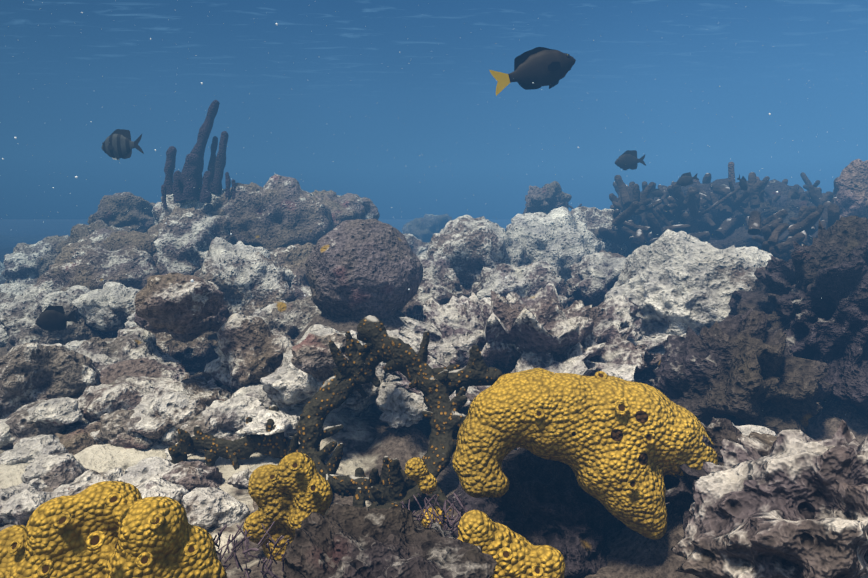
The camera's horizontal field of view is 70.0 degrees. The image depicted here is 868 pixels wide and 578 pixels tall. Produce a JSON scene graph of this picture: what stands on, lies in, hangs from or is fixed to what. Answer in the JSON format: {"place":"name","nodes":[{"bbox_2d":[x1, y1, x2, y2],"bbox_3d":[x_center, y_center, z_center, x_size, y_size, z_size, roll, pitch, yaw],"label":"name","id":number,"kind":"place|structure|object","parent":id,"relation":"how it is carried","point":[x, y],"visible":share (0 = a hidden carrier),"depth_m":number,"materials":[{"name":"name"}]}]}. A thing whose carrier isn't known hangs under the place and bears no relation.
{"place":"outdoors","nodes":[
{"label":"outdoors","id":0,"kind":"place"},
{"bbox_2d":[35,306,77,331],"bbox_3d":[-0.903,0.070,1.480,0.088,0.063,0.020,-11,9,-19],"label":"damselfish","id":1,"kind":"object","parent":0,"point":[52,318],"visible":1,"depth_m":1.48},
{"bbox_2d":[102,129,143,159],"bbox_3d":[-0.746,-0.346,1.483,0.118,0.073,0.024,-2,5,14],"label":"fish","id":2,"kind":"object","parent":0,"point":[118,144],"visible":1,"depth_m":1.48},
{"bbox_2d":[2,0,847,410],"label":"floating particles","id":3,"kind":"object","parent":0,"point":[350,116],"visible":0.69,"depth_m":0.86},
{"bbox_2d":[0,219,867,577],"bbox_3d":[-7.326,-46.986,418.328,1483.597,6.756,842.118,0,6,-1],"label":"sea floor","id":4,"kind":"structure","parent":0,"point":[370,439],"depth_m":0.89,"materials":[{"name":"sand"}]},
{"bbox_2d":[0,262,6,280],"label":"rock","id":5,"kind":"object","parent":4,"relation":"on","point":[2,267],"depth_m":3.94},
{"bbox_2d":[0,325,8,346],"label":"rubble rock","id":6,"kind":"object","parent":4,"relation":"on","point":[4,336],"visible":0.1,"depth_m":1.74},
{"bbox_2d":[0,418,10,447],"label":"rubble rock","id":7,"kind":"object","parent":4,"relation":"on","point":[5,435],"visible":0.12,"depth_m":0.96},
{"bbox_2d":[0,292,16,324],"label":"rock","id":8,"kind":"object","parent":4,"relation":"on","point":[7,298],"visible":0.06,"depth_m":1.91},
{"bbox_2d":[0,482,29,522],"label":"rubble rock","id":9,"kind":"object","parent":4,"relation":"on","point":[6,494],"visible":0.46,"depth_m":0.77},
{"bbox_2d":[0,283,34,295],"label":"rubble rock","id":10,"kind":"object","parent":4,"relation":"on","point":[14,288],"visible":0.02,"depth_m":2.20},
{"bbox_2d":[0,234,43,242],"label":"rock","id":11,"kind":"object","parent":4,"relation":"on","point":[4,238],"visible":0.1,"depth_m":10.59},
{"bbox_2d":[21,461,46,483],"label":"rubble rock","id":12,"kind":"object","parent":4,"relation":"on","point":[36,470],"visible":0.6,"depth_m":0.80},
{"bbox_2d":[0,435,68,464],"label":"rubble rock","id":13,"kind":"object","parent":4,"relation":"on","point":[27,450],"visible":0.65,"depth_m":0.90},
{"bbox_2d":[0,487,68,524],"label":"rubble rock","id":14,"kind":"object","parent":4,"relation":"on","point":[21,507],"visible":0.65,"depth_m":0.74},
{"bbox_2d":[1,235,68,284],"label":"rock","id":15,"kind":"object","parent":4,"relation":"on","point":[27,263],"visible":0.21,"depth_m":2.45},
{"bbox_2d":[25,456,47,470],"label":"rubble rock","id":16,"kind":"object","parent":4,"relation":"on","point":[40,459],"visible":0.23,"depth_m":0.82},
{"bbox_2d":[1,399,74,449],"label":"rubble rock","id":17,"kind":"object","parent":4,"relation":"on","point":[20,423],"visible":0.5,"depth_m":0.96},
{"bbox_2d":[27,397,83,426],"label":"rubble rock","id":18,"kind":"object","parent":17,"relation":"on","point":[61,411],"visible":1,"depth_m":0.96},
{"bbox_2d":[29,478,46,489],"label":"rubble rock","id":19,"kind":"object","parent":4,"relation":"on","point":[33,483],"visible":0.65,"depth_m":0.79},
{"bbox_2d":[41,486,53,491],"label":"rubble rock","id":20,"kind":"object","parent":4,"relation":"on","point":[47,489],"visible":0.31,"depth_m":0.78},
{"bbox_2d":[0,343,99,418],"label":"rock","id":21,"kind":"object","parent":4,"relation":"on","point":[31,372],"visible":0.71,"depth_m":1.08,"materials":[{"name":"stone"}]},
{"bbox_2d":[0,285,112,352],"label":"rock","id":22,"kind":"object","parent":4,"relation":"on","point":[18,317],"visible":0.56,"depth_m":1.64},
{"bbox_2d":[62,287,117,337],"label":"rock","id":23,"kind":"object","parent":22,"relation":"on","point":[115,334],"visible":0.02,"depth_m":1.82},
{"bbox_2d":[72,282,139,332],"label":"rubble rock","id":24,"kind":"object","parent":22,"relation":"on","point":[108,307],"visible":0.71,"depth_m":1.64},
{"bbox_2d":[37,453,88,489],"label":"rubble rock","id":25,"kind":"object","parent":4,"relation":"on","point":[66,468],"visible":0.54,"depth_m":0.80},
{"bbox_2d":[63,344,75,350],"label":"rubble rock","id":26,"kind":"object","parent":4,"relation":"on","point":[69,347],"depth_m":1.48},
{"bbox_2d":[68,490,82,495],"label":"rubble rock","id":27,"kind":"object","parent":4,"relation":"on","point":[72,493],"visible":0.08,"depth_m":0.78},
{"bbox_2d":[66,340,86,346],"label":"rubble rock","id":28,"kind":"object","parent":4,"relation":"on","point":[75,343],"depth_m":1.54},
{"bbox_2d":[55,429,98,454],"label":"rubble rock","id":29,"kind":"object","parent":4,"relation":"on","point":[76,441],"visible":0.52,"depth_m":0.93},
{"bbox_2d":[62,420,101,437],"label":"rubble rock","id":30,"kind":"object","parent":4,"relation":"on","point":[94,426],"visible":0.31,"depth_m":0.97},
{"bbox_2d":[54,467,124,491],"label":"rubble rock","id":31,"kind":"object","parent":4,"relation":"on","point":[86,479],"visible":0.29,"depth_m":0.80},
{"bbox_2d":[34,228,158,291],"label":"rock","id":32,"kind":"object","parent":4,"relation":"on","point":[97,258],"visible":0.25,"depth_m":1.91,"materials":[{"name":"stone"}]},
{"bbox_2d":[90,430,103,444],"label":"rubble rock","id":33,"kind":"object","parent":4,"relation":"on","point":[93,434],"visible":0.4,"depth_m":0.96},
{"bbox_2d":[96,362,112,384],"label":"rubble rock","id":34,"kind":"object","parent":4,"relation":"on","point":[98,380],"depth_m":1.15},
{"bbox_2d":[0,481,226,577],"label":"yellow sponge","id":35,"kind":"object","parent":4,"relation":"on","point":[130,536],"visible":0.9,"depth_m":0.47},
{"bbox_2d":[77,380,154,422],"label":"rubble rock","id":36,"kind":"object","parent":4,"relation":"on","point":[96,403],"visible":0.44,"depth_m":1.01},
{"bbox_2d":[96,409,141,443],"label":"rock","id":37,"kind":"object","parent":4,"relation":"on","point":[115,423],"visible":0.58,"depth_m":0.96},
{"bbox_2d":[87,192,155,232],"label":"rock","id":38,"kind":"object","parent":4,"relation":"on","point":[120,210],"visible":0.48,"depth_m":2.56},
{"bbox_2d":[76,328,169,369],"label":"rock","id":39,"kind":"object","parent":4,"relation":"on","point":[135,344],"visible":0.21,"depth_m":1.26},
{"bbox_2d":[73,375,178,424],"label":"rubble rock","id":40,"kind":"object","parent":4,"relation":"on","point":[154,383],"visible":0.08,"depth_m":1.10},
{"bbox_2d":[124,312,136,327],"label":"rubble rock","id":41,"kind":"object","parent":4,"relation":"on","point":[130,322],"visible":0.15,"depth_m":1.57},
{"bbox_2d":[108,433,162,448],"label":"rubble rock","id":42,"kind":"object","parent":4,"relation":"on","point":[126,441],"visible":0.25,"depth_m":0.95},
{"bbox_2d":[100,356,190,383],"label":"rubble rock","id":43,"kind":"object","parent":4,"relation":"on","point":[149,367],"visible":0.29,"depth_m":1.16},
{"bbox_2d":[144,481,156,489],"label":"rubble rock","id":44,"kind":"object","parent":4,"relation":"on","point":[150,485],"visible":0.12,"depth_m":0.77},
{"bbox_2d":[152,202,161,224],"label":"rock","id":45,"kind":"object","parent":4,"relation":"on","point":[157,210],"depth_m":2.34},
{"bbox_2d":[118,457,202,485],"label":"rubble rock","id":46,"kind":"object","parent":4,"relation":"on","point":[144,470],"visible":0.35,"depth_m":0.83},
{"bbox_2d":[136,479,188,503],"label":"rubble rock","id":47,"kind":"object","parent":4,"relation":"on","point":[166,488],"visible":0.25,"depth_m":0.76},
{"bbox_2d":[117,324,218,369],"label":"rock","id":48,"kind":"object","parent":4,"relation":"on","point":[197,352],"visible":0.17,"depth_m":1.43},
{"bbox_2d":[152,352,186,370],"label":"rubble rock","id":49,"kind":"object","parent":4,"relation":"on","point":[156,354],"visible":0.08,"depth_m":1.31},
{"bbox_2d":[165,443,193,461],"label":"rubble rock","id":50,"kind":"object","parent":4,"relation":"on","point":[168,458],"visible":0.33,"depth_m":0.93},
{"bbox_2d":[134,272,225,333],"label":"rubble rock","id":51,"kind":"object","parent":4,"relation":"on","point":[173,302],"visible":1,"depth_m":1.02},
{"bbox_2d":[130,377,231,438],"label":"rubble rock","id":52,"kind":"object","parent":4,"relation":"on","point":[200,393],"visible":0.65,"depth_m":0.99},
{"bbox_2d":[153,391,208,440],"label":"rubble rock","id":53,"kind":"object","parent":4,"relation":"on","point":[164,403],"visible":0.4,"depth_m":0.97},
{"bbox_2d":[144,304,230,341],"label":"rubble rock","id":54,"kind":"object","parent":4,"relation":"on","point":[216,322],"visible":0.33,"depth_m":1.23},
{"bbox_2d":[134,274,165,328],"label":"rubble rock","id":55,"kind":"object","parent":54,"relation":"on","point":[140,322],"visible":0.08,"depth_m":1.26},
{"bbox_2d":[157,461,222,491],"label":"rubble rock","id":56,"kind":"object","parent":4,"relation":"on","point":[189,476],"visible":0.62,"depth_m":0.82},
{"bbox_2d":[146,206,234,274],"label":"rock","id":57,"kind":"object","parent":4,"relation":"on","point":[180,249],"visible":0.38,"depth_m":1.98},
{"bbox_2d":[158,189,225,223],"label":"rock","id":58,"kind":"object","parent":4,"relation":"on","point":[212,208],"visible":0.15,"depth_m":2.15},
{"bbox_2d":[161,100,235,207],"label":"purple sponge tubes","id":59,"kind":"object","parent":58,"relation":"on","point":[181,187],"visible":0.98,"depth_m":2.17},
{"bbox_2d":[175,418,223,454],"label":"rubble rock","id":60,"kind":"object","parent":4,"relation":"on","point":[213,422],"visible":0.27,"depth_m":0.95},
{"bbox_2d":[207,378,216,385],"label":"rock","id":61,"kind":"object","parent":4,"relation":"on","point":[211,382],"visible":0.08,"depth_m":1.10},
{"bbox_2d":[162,396,263,445],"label":"rock","id":62,"kind":"object","parent":4,"relation":"on","point":[229,415],"visible":0.5,"depth_m":0.96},
{"bbox_2d":[181,487,248,529],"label":"rubble rock","id":63,"kind":"object","parent":4,"relation":"on","point":[207,508],"visible":0.73,"depth_m":0.74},
{"bbox_2d":[223,432,232,436],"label":"rubble rock","id":64,"kind":"object","parent":4,"relation":"on","point":[229,434],"visible":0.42,"depth_m":0.96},
{"bbox_2d":[227,468,251,488],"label":"rubble rock","id":65,"kind":"object","parent":4,"relation":"on","point":[240,479],"visible":0.83,"depth_m":0.84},
{"bbox_2d":[236,429,244,436],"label":"rubble rock","id":66,"kind":"object","parent":4,"relation":"on","point":[240,433],"visible":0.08,"depth_m":0.91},
{"bbox_2d":[194,237,294,316],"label":"rock","id":67,"kind":"object","parent":4,"relation":"on","point":[248,280],"visible":0.38,"depth_m":1.70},
{"bbox_2d":[270,242,314,300],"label":"rock","id":68,"kind":"object","parent":67,"relation":"on","point":[293,258],"visible":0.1,"depth_m":1.85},
{"bbox_2d":[201,313,298,388],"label":"rock","id":69,"kind":"object","parent":4,"relation":"on","point":[249,350],"visible":0.6,"depth_m":1.07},
{"bbox_2d":[214,522,288,577],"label":"algae tufts","id":70,"kind":"object","parent":4,"relation":"on","point":[245,552],"visible":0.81,"depth_m":0.55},
{"bbox_2d":[231,384,272,408],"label":"rock","id":71,"kind":"object","parent":4,"relation":"on","point":[256,391],"visible":0.21,"depth_m":1.03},
{"bbox_2d":[244,405,265,421],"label":"rubble rock","id":72,"kind":"object","parent":4,"relation":"on","point":[253,413],"visible":0.25,"depth_m":0.95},
{"bbox_2d":[242,409,299,436],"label":"rubble rock","id":73,"kind":"object","parent":4,"relation":"on","point":[285,423],"visible":0.85,"depth_m":0.87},
{"bbox_2d":[220,174,331,251],"bbox_3d":[-0.630,-0.193,2.373,0.587,0.473,0.574,0,6,-1],"label":"rock","id":74,"kind":"object","parent":4,"relation":"on","point":[282,211],"visible":0.46,"depth_m":2.14,"materials":[{"name":"stone"}]},
{"bbox_2d":[249,295,321,339],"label":"rock","id":75,"kind":"object","parent":4,"relation":"on","point":[280,316],"visible":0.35,"depth_m":1.51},
{"bbox_2d":[243,452,332,561],"bbox_3d":[-0.152,0.234,0.656,0.094,0.124,0.054,2,6,16],"label":"yellow sponge","id":76,"kind":"object","parent":4,"relation":"on","point":[287,502],"visible":0.79,"depth_m":0.64},
{"bbox_2d":[8,371,654,577],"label":"sponge openings","id":77,"kind":"object","parent":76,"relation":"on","point":[95,541],"visible":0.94,"depth_m":0.46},
{"bbox_2d":[291,332,348,381],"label":"rubble rock","id":78,"kind":"object","parent":4,"relation":"on","point":[312,354],"visible":0.77,"depth_m":0.88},
{"bbox_2d":[260,324,402,416],"bbox_3d":[-0.168,0.157,1.036,0.220,0.189,0.226,3,7,26],"label":"rock","id":79,"kind":"object","parent":4,"relation":"on","point":[288,385],"visible":0.42,"depth_m":0.98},
{"bbox_2d":[168,315,501,514],"bbox_3d":[-0.146,0.189,0.783,0.482,0.280,0.272,0,6,-1],"label":"dark branching coral","id":80,"kind":"object","parent":4,"relation":"on","point":[445,422],"visible":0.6,"depth_m":0.84},
{"bbox_2d":[171,331,488,507],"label":"dark coral twigs","id":81,"kind":"object","parent":80,"relation":"attached to","point":[396,479],"visible":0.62,"depth_m":0.85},
{"bbox_2d":[311,189,379,229],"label":"rock","id":82,"kind":"object","parent":4,"relation":"on","point":[347,206],"visible":0.29,"depth_m":2.35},
{"bbox_2d":[305,219,422,319],"bbox_3d":[-0.160,-0.034,1.442,0.271,0.258,0.272,0,6,-1],"label":"boulder coral","id":83,"kind":"object","parent":4,"relation":"on","point":[366,268],"visible":0.92,"depth_m":1.34},
{"bbox_2d":[283,503,496,577],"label":"rock","id":84,"kind":"object","parent":4,"relation":"on","point":[337,540],"visible":1,"depth_m":0.45,"materials":[{"name":"stone"}]},
{"bbox_2d":[400,493,467,537],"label":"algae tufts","id":85,"kind":"object","parent":84,"relation":"on","point":[447,521],"visible":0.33,"depth_m":0.61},
{"bbox_2d":[376,381,428,428],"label":"rock","id":86,"kind":"object","parent":4,"relation":"on","point":[400,406],"visible":0.88,"depth_m":0.93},
{"bbox_2d":[403,233,429,255],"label":"rock","id":87,"kind":"object","parent":4,"relation":"on","point":[417,246],"visible":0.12,"depth_m":2.50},
{"bbox_2d":[402,214,451,242],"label":"rock","id":88,"kind":"object","parent":4,"relation":"on","point":[426,227],"visible":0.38,"depth_m":5.31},
{"bbox_2d":[405,457,450,527],"bbox_3d":[-0.006,0.237,0.709,0.055,0.092,0.035,0,6,-1],"label":"yellow sponge","id":89,"kind":"object","parent":4,"relation":"on","point":[420,474],"visible":0.67,"depth_m":0.70},
{"bbox_2d":[401,256,470,317],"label":"rock","id":90,"kind":"object","parent":4,"relation":"on","point":[440,284],"visible":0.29,"depth_m":1.66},
{"bbox_2d":[431,522,456,537],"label":"rock","id":91,"kind":"object","parent":4,"relation":"on","point":[439,528],"depth_m":0.58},
{"bbox_2d":[417,215,528,294],"bbox_3d":[0.117,-0.059,1.955,0.393,0.348,0.392,-6,8,-42],"label":"rock","id":92,"kind":"object","parent":4,"relation":"on","point":[469,247],"visible":0.56,"depth_m":1.78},
{"bbox_2d":[457,510,564,577],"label":"yellow sponge","id":93,"kind":"object","parent":4,"relation":"on","point":[486,533],"visible":0.75,"depth_m":0.48},
{"bbox_2d":[472,260,575,308],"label":"rock","id":94,"kind":"object","parent":4,"relation":"on","point":[530,279],"visible":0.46,"depth_m":1.61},
{"bbox_2d":[376,283,685,449],"bbox_3d":[0.178,0.174,1.208,0.707,0.363,0.663,0,6,-1],"label":"rock","id":95,"kind":"object","parent":4,"relation":"on","point":[512,332],"visible":0.42,"depth_m":1.05,"materials":[{"name":"stone"}]},
{"bbox_2d":[448,448,625,577],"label":"rock","id":96,"kind":"object","parent":4,"relation":"on","point":[551,503],"visible":0.29,"depth_m":0.64,"materials":[{"name":"stone"}]},
{"bbox_2d":[452,368,717,539],"bbox_3d":[0.145,0.155,0.610,0.255,0.145,0.115,0,6,-1],"label":"yellow sponge","id":97,"kind":"object","parent":96,"relation":"on","point":[591,438],"visible":0.92,"depth_m":0.58},
{"bbox_2d":[523,181,571,213],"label":"rock","id":98,"kind":"object","parent":4,"relation":"on","point":[553,195],"visible":0.65,"depth_m":2.66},
{"bbox_2d":[506,206,605,283],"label":"rock","id":99,"kind":"object","parent":4,"relation":"on","point":[562,239],"visible":0.52,"depth_m":1.91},
{"bbox_2d":[566,250,626,306],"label":"rock","id":100,"kind":"object","parent":4,"relation":"on","point":[593,279],"visible":0.4,"depth_m":1.66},
{"bbox_2d":[570,206,628,256],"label":"rock","id":101,"kind":"object","parent":4,"relation":"on","point":[594,219],"visible":0.19,"depth_m":2.21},
{"bbox_2d":[605,229,772,336],"bbox_3d":[0.547,0.035,1.353,0.357,0.331,0.354,4,7,35],"label":"rock","id":102,"kind":"object","parent":4,"relation":"on","point":[670,281],"visible":0.5,"depth_m":1.24,"materials":[{"name":"stone"}]},
{"bbox_2d":[664,417,741,529],"bbox_3d":[0.274,0.190,0.611,0.134,0.129,0.124,0,6,-1],"label":"rock","id":103,"kind":"object","parent":4,"relation":"on","point":[679,494],"visible":0.15,"depth_m":0.59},
{"bbox_2d":[626,178,808,256],"bbox_3d":[1.075,-0.190,2.373,0.880,0.461,0.881,-5,8,-39],"label":"rock","id":104,"kind":"object","parent":4,"relation":"on","point":[738,236],"visible":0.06,"depth_m":2.09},
{"bbox_2d":[568,162,759,209],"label":"tall coral ridge sticks","id":105,"kind":"object","parent":104,"relation":"on","point":[731,174],"visible":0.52,"depth_m":2.30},
{"bbox_2d":[598,172,837,251],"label":"coral ridge fingers","id":106,"kind":"object","parent":104,"relation":"on","point":[649,222],"visible":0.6,"depth_m":2.06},
{"bbox_2d":[651,172,819,238],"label":"coral ridge sticks","id":107,"kind":"object","parent":104,"relation":"on","point":[806,180],"visible":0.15,"depth_m":2.03,"materials":[{"name":"grey"}]},
{"bbox_2d":[653,308,833,435],"bbox_3d":[0.437,0.145,0.899,0.251,0.234,0.230,0,6,-1],"label":"rock","id":108,"kind":"object","parent":4,"relation":"on","point":[747,368],"visible":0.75,"depth_m":0.84,"materials":[{"name":"stone"}]},
{"bbox_2d":[732,423,776,435],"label":"rock","id":109,"kind":"object","parent":4,"relation":"on","point":[745,430],"visible":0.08,"depth_m":0.64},
{"bbox_2d":[671,419,867,577],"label":"rock","id":110,"kind":"object","parent":4,"relation":"on","point":[788,504],"visible":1,"depth_m":0.36,"materials":[{"name":"stone"}]},
{"bbox_2d":[728,216,867,418],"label":"rock","id":111,"kind":"object","parent":4,"relation":"on","point":[811,300],"visible":0.75,"depth_m":0.91,"materials":[{"name":"stone"}]},
{"bbox_2d":[783,198,821,230],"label":"rock","id":112,"kind":"object","parent":4,"relation":"on","point":[793,205],"visible":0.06,"depth_m":1.97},
{"bbox_2d":[744,197,862,261],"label":"coral ridge fingers","id":113,"kind":"object","parent":4,"relation":"on","point":[800,231],"visible":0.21,"depth_m":1.51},
{"bbox_2d":[833,159,867,218],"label":"rock","id":114,"kind":"object","parent":4,"relation":"on","point":[851,184],"visible":0.29,"depth_m":1.70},
{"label":"rock rubble","id":115,"kind":"object","parent":4,"relation":"on","visible":0},
{"bbox_2d":[55,220,133,254],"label":"rock","id":116,"kind":"object","parent":115,"relation":"on","point":[78,232],"visible":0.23,"depth_m":2.39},
{"bbox_2d":[0,0,867,218],"label":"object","id":117,"kind":"structure","parent":0,"point":[440,84],"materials":[{"name":"liquid"}]},
{"bbox_2d":[489,47,575,95],"bbox_3d":[0.152,-0.333,0.945,0.135,0.064,0.026,-17,8,-5],"label":"fish","id":118,"kind":"object","parent":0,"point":[537,67],"visible":1,"depth_m":0.94},
{"bbox_2d":[615,150,645,169],"bbox_3d":[0.506,-0.333,1.599,0.088,0.051,0.018,-7,7,-10],"label":"damselfish","id":119,"kind":"object","parent":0,"point":[627,159],"visible":1,"depth_m":1.59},
{"bbox_2d":[648,188,663,197],"bbox_3d":[0.754,-0.326,2.102,0.050,0.030,0.010,12,10,18],"label":"damselfish","id":120,"kind":"object","parent":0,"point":[657,193],"visible":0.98,"depth_m":2.10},
{"bbox_2d":[676,172,698,186],"bbox_3d":[0.736,-0.319,1.802,0.062,0.038,0.013,-17,-2,25],"label":"damselfish","id":121,"kind":"object","parent":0,"point":[685,179],"visible":1,"depth_m":1.80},
{"bbox_2d":[737,174,747,190],"bbox_3d":[0.924,-0.318,1.855,0.062,0.036,0.013,42,-16,-27],"label":"damselfish","id":122,"kind":"object","parent":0,"point":[743,184],"visible":1,"depth_m":1.85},
{"bbox_2d":[791,192,799,199],"bbox_3d":[1.171,-0.299,2.008,0.052,0.031,0.011,2,4,-31],"label":"damselfish","id":123,"kind":"object","parent":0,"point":[794,195],"visible":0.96,"depth_m":2.00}
]}

